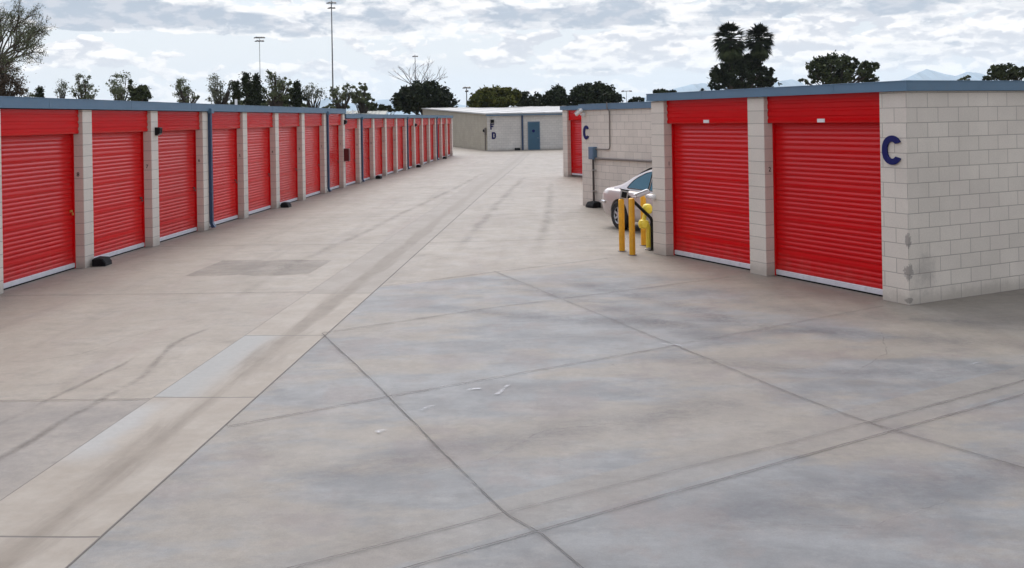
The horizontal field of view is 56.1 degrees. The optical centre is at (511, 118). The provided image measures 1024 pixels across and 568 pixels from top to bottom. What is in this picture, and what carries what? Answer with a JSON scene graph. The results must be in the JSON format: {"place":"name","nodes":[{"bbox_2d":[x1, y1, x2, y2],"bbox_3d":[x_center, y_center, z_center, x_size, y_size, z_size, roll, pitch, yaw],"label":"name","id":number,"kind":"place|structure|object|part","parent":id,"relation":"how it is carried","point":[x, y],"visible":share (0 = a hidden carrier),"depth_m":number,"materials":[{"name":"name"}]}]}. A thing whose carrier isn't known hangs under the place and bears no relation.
{"place":"outdoors","nodes":[
{"label":"outdoors","id":0,"kind":"place"},
{"bbox_2d":[315,97,468,114],"bbox_3d":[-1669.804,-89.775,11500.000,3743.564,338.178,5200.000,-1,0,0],"label":"mountains","id":1,"kind":"structure","parent":0,"point":[325,102],"depth_m":11098.81,"materials":[{"name":"white"}]},
{"bbox_2d":[0,147,1023,567],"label":"concrete yard","id":2,"kind":"structure","parent":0,"point":[628,415],"depth_m":8.83,"materials":[{"name":"grey concrete"}]},
{"bbox_2d":[92,256,111,266],"bbox_3d":[-7.584,2.643,17.793,0.249,0.152,0.352,-1,0,-2],"label":"bait station","id":3,"kind":"object","parent":2,"relation":"on","point":[101,261],"visible":1,"depth_m":17.64,"materials":[{"name":"black plastic"}]},
{"bbox_2d":[0,96,452,293],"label":"storage building","id":4,"kind":"structure","parent":2,"relation":"on","point":[84,183],"depth_m":20.61,"materials":[{"name":"concrete"}]},
{"bbox_2d":[0,109,78,289],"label":"roll up door","id":5,"kind":"structure","parent":4,"relation":"in","point":[37,145],"depth_m":16.27,"materials":[{"name":"red paint"}]},
{"bbox_2d":[92,110,147,257],"bbox_3d":[-7.836,1.285,19.068,0.163,2.875,2.510,-1,0,3],"label":"roll up door","id":6,"kind":"structure","parent":4,"relation":"in","point":[117,136],"depth_m":19.18,"materials":[{"name":"red paint"}]},
{"bbox_2d":[155,127,162,135],"bbox_3d":[-7.550,0.282,20.548,0.118,0.180,0.132,-1,0,3],"label":"wall lamp","id":7,"kind":"object","parent":4,"relation":"attached to","point":[158,131],"visible":1,"depth_m":20.48,"materials":[{"name":"black plastic"}]},
{"bbox_2d":[158,111,199,241],"bbox_3d":[-7.662,1.282,21.913,0.163,2.875,2.510,-1,0,3],"label":"roll up door","id":8,"kind":"structure","parent":4,"relation":"in","point":[177,140],"depth_m":22.07,"materials":[{"name":"red paint"}]},
{"bbox_2d":[209,112,239,226],"bbox_3d":[-7.487,1.279,24.757,0.163,2.875,2.510,-1,0,3],"label":"roll up door","id":9,"kind":"structure","parent":4,"relation":"in","point":[225,125],"depth_m":25.12,"materials":[{"name":"red paint"}]},
{"bbox_2d":[247,112,272,214],"bbox_3d":[-7.314,1.276,27.602,0.163,2.875,2.510,-1,0,3],"label":"roll up door","id":10,"kind":"structure","parent":4,"relation":"in","point":[258,124],"depth_m":27.84,"materials":[{"name":"red paint"}]},
{"bbox_2d":[278,113,299,205],"bbox_3d":[-7.140,1.273,30.447,0.163,2.875,2.510,-1,0,3],"label":"roll up door","id":11,"kind":"structure","parent":4,"relation":"in","point":[288,122],"depth_m":30.75,"materials":[{"name":"red paint"}]},
{"bbox_2d":[304,113,321,197],"bbox_3d":[-6.966,1.270,33.292,0.163,2.875,2.510,-1,0,3],"label":"roll up door","id":12,"kind":"structure","parent":4,"relation":"in","point":[313,121],"depth_m":33.61,"materials":[{"name":"red paint"}]},
{"bbox_2d":[326,114,340,190],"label":"roll up door","id":13,"kind":"structure","parent":4,"relation":"in","point":[334,119],"depth_m":36.71,"materials":[{"name":"red paint"}]},
{"bbox_2d":[344,148,349,160],"bbox_3d":[-6.444,1.429,37.573,0.206,0.500,0.260,-1,0,3],"label":"extinguisher cabinet","id":14,"kind":"object","parent":4,"relation":"attached to","point":[346,154],"visible":1,"depth_m":37.45,"materials":[{"name":"brown metal"}]},
{"bbox_2d":[345,119,356,185],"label":"roll up door","id":15,"kind":"structure","parent":4,"relation":"in","point":[350,166],"depth_m":39.48,"materials":[{"name":"red paint"}]},
{"bbox_2d":[361,119,370,180],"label":"roll up door","id":16,"kind":"structure","parent":4,"relation":"in","point":[366,122],"depth_m":42.50,"materials":[{"name":"red paint"}]},
{"bbox_2d":[374,119,383,177],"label":"roll up door","id":17,"kind":"structure","parent":4,"relation":"in","point":[378,123],"depth_m":45.16,"materials":[{"name":"red paint"}]},
{"bbox_2d":[386,118,394,174],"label":"roll up door","id":18,"kind":"structure","parent":4,"relation":"in","point":[390,123],"depth_m":47.99,"materials":[{"name":"red paint"}]},
{"bbox_2d":[397,118,403,170],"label":"roll up door","id":19,"kind":"structure","parent":4,"relation":"in","point":[400,121],"depth_m":50.88,"materials":[{"name":"red paint"}]},
{"bbox_2d":[407,118,412,168],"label":"roll up door","id":20,"kind":"structure","parent":4,"relation":"in","point":[410,121],"depth_m":54.03,"materials":[{"name":"red paint"}]},
{"bbox_2d":[415,118,420,164],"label":"roll up door","id":21,"kind":"structure","parent":4,"relation":"in","point":[417,120],"depth_m":56.71,"materials":[{"name":"red paint"}]},
{"bbox_2d":[423,118,427,163],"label":"roll up door","id":22,"kind":"structure","parent":4,"relation":"in","point":[425,120],"depth_m":59.52,"materials":[{"name":"red paint"}]},
{"bbox_2d":[430,118,433,161],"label":"roll up door","id":23,"kind":"structure","parent":4,"relation":"in","point":[431,119],"depth_m":62.40,"materials":[{"name":"red paint"}]},
{"bbox_2d":[436,118,439,158],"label":"roll up door","id":24,"kind":"structure","parent":4,"relation":"in","point":[438,120],"depth_m":65.61,"materials":[{"name":"red paint"}]},
{"bbox_2d":[442,118,445,156],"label":"roll up door","id":25,"kind":"structure","parent":4,"relation":"in","point":[443,119],"depth_m":68.20,"materials":[{"name":"red paint"}]},
{"bbox_2d":[447,118,450,155],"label":"roll up door","id":26,"kind":"structure","parent":4,"relation":"in","point":[448,119],"depth_m":71.08,"materials":[{"name":"red paint"}]},
{"bbox_2d":[0,152,530,567],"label":"drain channel","id":27,"kind":"object","parent":2,"relation":"on","point":[69,509],"visible":1,"depth_m":8.33,"materials":[{"name":"concrete"}]},
{"bbox_2d":[281,202,291,207],"bbox_3d":[-6.880,2.631,29.286,0.249,0.152,0.352,-1,0,4],"label":"bait station","id":28,"kind":"object","parent":2,"relation":"on","point":[285,204],"visible":1,"depth_m":29.12,"materials":[{"name":"black plastic"}]},
{"bbox_2d":[346,110,387,113],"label":"storage building","id":29,"kind":"structure","parent":2,"relation":"on","point":[370,112],"depth_m":102.91,"materials":[{"name":"grey metal"}]},
{"bbox_2d":[421,106,562,150],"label":"storage building","id":30,"kind":"structure","parent":2,"relation":"on","point":[532,128],"depth_m":82.30,"materials":[{"name":"beige stone"}]},
{"bbox_2d":[483,128,485,150],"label":"electric meter","id":31,"kind":"object","parent":30,"relation":"attached to","point":[484,130],"visible":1,"depth_m":81.22,"materials":[{"name":"black plastic"}]},
{"bbox_2d":[528,121,539,149],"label":"door","id":32,"kind":"structure","parent":30,"relation":"in","point":[533,128],"depth_m":81.90,"materials":[{"name":"blue metal"}]},
{"bbox_2d":[0,184,1023,567],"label":"expansion joint","id":33,"kind":"object","parent":2,"relation":"in","point":[606,486],"visible":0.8,"depth_m":7.63,"materials":[{"name":"grey concrete"}]},
{"bbox_2d":[560,106,581,176],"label":"storage building","id":34,"kind":"structure","parent":2,"relation":"on","point":[572,144],"depth_m":42.50,"materials":[{"name":"concrete"}]},
{"bbox_2d":[568,110,581,175],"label":"roll up door","id":35,"kind":"structure","parent":34,"relation":"in","point":[575,121],"depth_m":42.22,"materials":[{"name":"red paint"}]},
{"bbox_2d":[586,201,600,207],"bbox_3d":[2.320,2.464,27.516,0.287,0.175,0.405,-1,0,-27],"label":"bait station","id":36,"kind":"object","parent":2,"relation":"on","point":[593,204],"visible":1,"depth_m":27.38,"materials":[{"name":"black plastic"}]},
{"bbox_2d":[618,199,625,251],"bbox_3d":[2.110,2.052,18.500,0.184,1.006,0.184,-1,0,0],"label":"bollard","id":37,"kind":"object","parent":2,"relation":"on","point":[621,225],"visible":1,"depth_m":18.45,"materials":[{"name":"yellow metal"}]},
{"bbox_2d":[601,168,652,228],"bbox_3d":[3.844,1.766,21.177,2.080,1.518,4.742,-1,0,-27],"label":"parked car","id":38,"kind":"object","parent":2,"relation":"on","point":[641,181],"visible":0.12,"depth_m":21.73,"materials":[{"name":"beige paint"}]},
{"bbox_3d":[2.870,1.382,21.497,0.195,0.423,0.832,-1,0,-27],"label":"side window","id":39,"kind":"part","parent":38,"relation":"part of","materials":[{"name":"blue glass"}]},
{"bbox_2d":[628,198,636,255],"bbox_3d":[2.239,2.019,17.950,0.184,1.066,0.184,-1,0,0],"label":"bollard","id":40,"kind":"object","parent":2,"relation":"on","point":[631,201],"visible":1,"depth_m":17.90,"materials":[{"name":"yellow metal"}]},
{"bbox_2d":[619,188,653,250],"bbox_3d":[2.426,1.948,18.545,0.704,1.203,0.170,-1,0,0],"label":"keypad stand","id":41,"kind":"object","parent":2,"relation":"on","point":[624,194],"visible":0.88,"depth_m":18.51,"materials":[{"name":"black metal"}]},
{"bbox_2d":[640,196,645,245],"bbox_3d":[2.635,2.043,19.270,0.184,1.006,0.184,-1,0,0],"label":"bollard","id":42,"kind":"object","parent":2,"relation":"on","point":[643,231],"visible":0.41,"depth_m":19.22,"materials":[{"name":"yellow metal"}]},
{"bbox_2d":[638,204,651,249],"bbox_3d":[2.585,2.102,18.607,0.276,0.890,0.230,-1,0,0],"label":"standpipe","id":43,"kind":"object","parent":2,"relation":"on","point":[643,222],"visible":1,"depth_m":18.57,"materials":[{"name":"yellow metal"}]},
{"bbox_2d":[578,80,1023,304],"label":"storage building","id":44,"kind":"structure","parent":2,"relation":"on","point":[807,183],"depth_m":14.15,"materials":[{"name":"concrete"}]},
{"bbox_2d":[574,108,585,116],"bbox_3d":[1.992,-0.164,28.219,0.208,0.245,0.362,-1,0,-27],"label":"security camera","id":45,"kind":"object","parent":44,"relation":"attached to","point":[578,111],"visible":1,"depth_m":28.13,"materials":[{"name":"white plastic"}]},
{"bbox_2d":[583,125,588,138],"bbox_3d":[2.160,0.414,28.104,0.020,0.410,0.307,-1,0,-27],"label":"letter sign","id":46,"kind":"object","parent":44,"relation":"attached to","point":[584,135],"visible":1,"depth_m":28.12,"materials":[{"name":"blue paint"}]},
{"bbox_2d":[588,102,651,200],"bbox_3d":[4.218,1.023,23.888,0.146,3.011,8.730,-1,0,-27],"label":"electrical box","id":47,"kind":"object","parent":44,"relation":"attached to","point":[592,153],"visible":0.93,"depth_m":27.54,"materials":[{"name":"grey paint"}]},
{"bbox_2d":[633,189,655,199],"bbox_3d":[2.482,1.433,18.017,0.428,0.216,0.134,-1,0,-11],"label":"security camera","id":48,"kind":"object","parent":44,"relation":"attached to","point":[643,193],"visible":1,"depth_m":17.98,"materials":[{"name":"white plastic"}]},
{"bbox_2d":[667,97,750,269],"bbox_3d":[3.478,1.094,16.801,0.171,2.875,2.320,-1,0,-27],"label":"roll up door","id":49,"kind":"structure","parent":44,"relation":"in","point":[710,169],"depth_m":16.83,"materials":[{"name":"red paint"}]},
{"bbox_2d":[767,92,882,296],"bbox_3d":[4.693,1.073,14.357,0.172,2.875,2.340,-1,0,-27],"label":"roll up door","id":50,"kind":"structure","parent":44,"relation":"in","point":[827,165],"depth_m":14.36,"materials":[{"name":"red paint"}]},
{"bbox_2d":[882,135,900,164],"bbox_3d":[5.155,0.433,13.065,0.020,0.400,0.316,-1,0,-27],"label":"letter sign","id":51,"kind":"object","parent":44,"relation":"attached to","point":[885,154],"visible":1,"depth_m":13.09,"materials":[{"name":"blue paint"}]},
{"bbox_2d":[0,0,1023,106],"label":"sky","id":52,"kind":"structure","parent":0,"point":[641,47],"materials":[{"name":"white"}]},
{"bbox_2d":[643,69,999,101],"bbox_3d":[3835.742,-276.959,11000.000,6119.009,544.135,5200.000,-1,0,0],"label":"mountains","id":53,"kind":"structure","parent":0,"point":[926,74],"depth_m":10827.83,"materials":[{"name":"white"}]},
{"bbox_3d":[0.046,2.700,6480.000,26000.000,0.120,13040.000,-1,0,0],"label":"ground","id":54,"kind":"structure","parent":0,"visible":0},
{"bbox_2d":[0,58,29,96],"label":"tree","id":55,"kind":"object","parent":54,"relation":"on","point":[5,80],"visible":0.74,"depth_m":55.83,"materials":[{"name":"green plant"}]},
{"bbox_2d":[20,90,35,96],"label":"tree","id":56,"kind":"object","parent":54,"relation":"on","point":[30,95],"visible":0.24,"depth_m":99.75,"materials":[{"name":"green plant"}]},
{"bbox_2d":[0,0,56,77],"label":"tree","id":57,"kind":"object","parent":54,"relation":"on","point":[32,32],"visible":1,"depth_m":52.90,"materials":[{"name":"green plant"}]},
{"bbox_2d":[32,85,44,97],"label":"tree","id":58,"kind":"object","parent":54,"relation":"on","point":[39,90],"visible":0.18,"depth_m":94.81,"materials":[{"name":"green plant"}]},
{"bbox_2d":[52,78,68,97],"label":"tree","id":59,"kind":"object","parent":54,"relation":"on","point":[61,91],"visible":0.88,"depth_m":94.91,"materials":[{"name":"green plant"}]},
{"bbox_2d":[67,73,99,99],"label":"tree","id":60,"kind":"object","parent":54,"relation":"on","point":[82,89],"visible":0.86,"depth_m":94.73,"materials":[{"name":"green plant"}]},
{"bbox_2d":[98,70,136,100],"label":"tree","id":61,"kind":"object","parent":54,"relation":"on","point":[120,92],"visible":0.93,"depth_m":91.70,"materials":[{"name":"green plant"}]},
{"bbox_2d":[127,79,152,101],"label":"tree","id":62,"kind":"object","parent":54,"relation":"on","point":[144,93],"visible":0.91,"depth_m":91.67,"materials":[{"name":"green plant"}]},
{"bbox_2d":[170,78,199,102],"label":"tree","id":63,"kind":"object","parent":54,"relation":"on","point":[182,92],"visible":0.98,"depth_m":93.85,"materials":[{"name":"green plant"}]},
{"bbox_2d":[205,73,232,103],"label":"tree","id":64,"kind":"object","parent":54,"relation":"on","point":[216,92],"visible":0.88,"depth_m":89.67,"materials":[{"name":"green plant"}]},
{"bbox_2d":[229,79,246,104],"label":"conifer","id":65,"kind":"object","parent":54,"relation":"on","point":[237,94],"visible":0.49,"depth_m":85.78,"materials":[{"name":"green plant"}]},
{"bbox_2d":[238,71,256,104],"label":"conifer","id":66,"kind":"object","parent":54,"relation":"on","point":[247,86],"visible":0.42,"depth_m":87.76,"materials":[{"name":"green plant"}]},
{"bbox_2d":[250,72,265,105],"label":"conifer","id":67,"kind":"object","parent":54,"relation":"on","point":[257,88],"visible":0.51,"depth_m":89.79,"materials":[{"name":"green plant"}]},
{"bbox_2d":[254,37,264,57],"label":"light mast","id":68,"kind":"object","parent":54,"relation":"on","point":[259,40],"visible":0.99,"depth_m":129.81,"materials":[{"name":"grey metal"}]},
{"bbox_2d":[260,69,291,106],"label":"tree","id":69,"kind":"object","parent":54,"relation":"on","point":[279,97],"visible":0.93,"depth_m":95.75,"materials":[{"name":"green plant"}]},
{"bbox_2d":[227,100,349,108],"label":"tree","id":70,"kind":"object","parent":54,"relation":"on","point":[305,105],"visible":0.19,"depth_m":103.40,"materials":[{"name":"green plant"}]},
{"bbox_2d":[283,87,306,106],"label":"tree","id":71,"kind":"object","parent":54,"relation":"on","point":[290,93],"visible":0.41,"depth_m":97.70,"materials":[{"name":"green plant"}]},
{"bbox_2d":[291,79,304,106],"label":"conifer","id":72,"kind":"object","parent":54,"relation":"on","point":[297,86],"visible":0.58,"depth_m":96.83,"materials":[{"name":"green plant"}]},
{"bbox_2d":[302,82,326,107],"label":"tree","id":73,"kind":"object","parent":54,"relation":"on","point":[309,95],"visible":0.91,"depth_m":99.83,"materials":[{"name":"green plant"}]},
{"bbox_2d":[326,1,335,103],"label":"light mast","id":74,"kind":"object","parent":54,"relation":"on","point":[331,3],"visible":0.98,"depth_m":119.93,"materials":[{"name":"grey metal"}]},
{"bbox_2d":[329,83,355,108],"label":"tree","id":75,"kind":"object","parent":54,"relation":"on","point":[343,96],"visible":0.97,"depth_m":99.82,"materials":[{"name":"green plant"}]},
{"bbox_2d":[350,82,374,112],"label":"tree","id":76,"kind":"object","parent":54,"relation":"on","point":[363,100],"visible":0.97,"depth_m":101.81,"materials":[{"name":"green plant"}]},
{"bbox_2d":[357,102,402,114],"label":"tree","id":77,"kind":"object","parent":54,"relation":"on","point":[383,107],"visible":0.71,"depth_m":107.40,"materials":[{"name":"green plant"}]},
{"bbox_2d":[389,58,447,85],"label":"tree","id":78,"kind":"object","parent":54,"relation":"on","point":[425,76],"visible":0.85,"depth_m":124.81,"materials":[{"name":"brown plant"}]},
{"bbox_2d":[389,80,459,114],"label":"tree","id":79,"kind":"object","parent":54,"relation":"on","point":[416,96],"visible":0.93,"depth_m":113.42,"materials":[{"name":"green plant"}]},
{"bbox_2d":[462,86,470,106],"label":"light mast","id":80,"kind":"object","parent":54,"relation":"on","point":[466,90],"visible":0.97,"depth_m":119.89,"materials":[{"name":"grey metal"}]},
{"bbox_2d":[466,85,521,114],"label":"tree","id":81,"kind":"object","parent":54,"relation":"on","point":[496,96],"visible":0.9,"depth_m":110.81,"materials":[{"name":"green plant"}]},
{"bbox_2d":[516,90,554,106],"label":"tree","id":82,"kind":"object","parent":54,"relation":"on","point":[531,100],"visible":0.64,"depth_m":117.22,"materials":[{"name":"green plant"}]},
{"bbox_2d":[543,83,566,105],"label":"tree","id":83,"kind":"object","parent":54,"relation":"on","point":[557,94],"visible":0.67,"depth_m":118.16,"materials":[{"name":"green plant"}]},
{"bbox_2d":[563,81,624,105],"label":"tree","id":84,"kind":"object","parent":54,"relation":"on","point":[594,93],"visible":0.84,"depth_m":116.66,"materials":[{"name":"green plant"}]},
{"bbox_2d":[628,96,644,101],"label":"tree","id":85,"kind":"object","parent":54,"relation":"on","point":[636,99],"visible":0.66,"depth_m":117.44,"materials":[{"name":"green plant"}]},
{"bbox_2d":[653,88,676,93],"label":"tree","id":86,"kind":"object","parent":54,"relation":"on","point":[662,90],"visible":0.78,"depth_m":99.54,"materials":[{"name":"green plant"}]},
{"bbox_2d":[709,21,748,89],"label":"palm tree","id":87,"kind":"object","parent":54,"relation":"on","point":[729,47],"visible":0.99,"depth_m":120.06,"materials":[{"name":"green plant"}]},
{"bbox_2d":[701,53,782,90],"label":"tree","id":88,"kind":"object","parent":54,"relation":"on","point":[746,68],"visible":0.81,"depth_m":120.97,"materials":[{"name":"green plant"}]},
{"bbox_2d":[743,22,776,66],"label":"palm tree","id":89,"kind":"object","parent":54,"relation":"on","point":[759,47],"visible":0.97,"depth_m":121.97,"materials":[{"name":"green plant"}]},
{"bbox_2d":[798,50,879,84],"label":"tree","id":90,"kind":"object","parent":54,"relation":"on","point":[824,67],"visible":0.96,"depth_m":111.36,"materials":[{"name":"green plant"}]},
{"bbox_2d":[958,75,970,79],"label":"tree","id":91,"kind":"object","parent":54,"relation":"on","point":[965,77],"visible":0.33,"depth_m":99.83,"materials":[{"name":"green plant"}]},
{"bbox_2d":[982,63,1023,80],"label":"tree","id":92,"kind":"object","parent":54,"relation":"on","point":[1000,72],"visible":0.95,"depth_m":104.53,"materials":[{"name":"green plant"}]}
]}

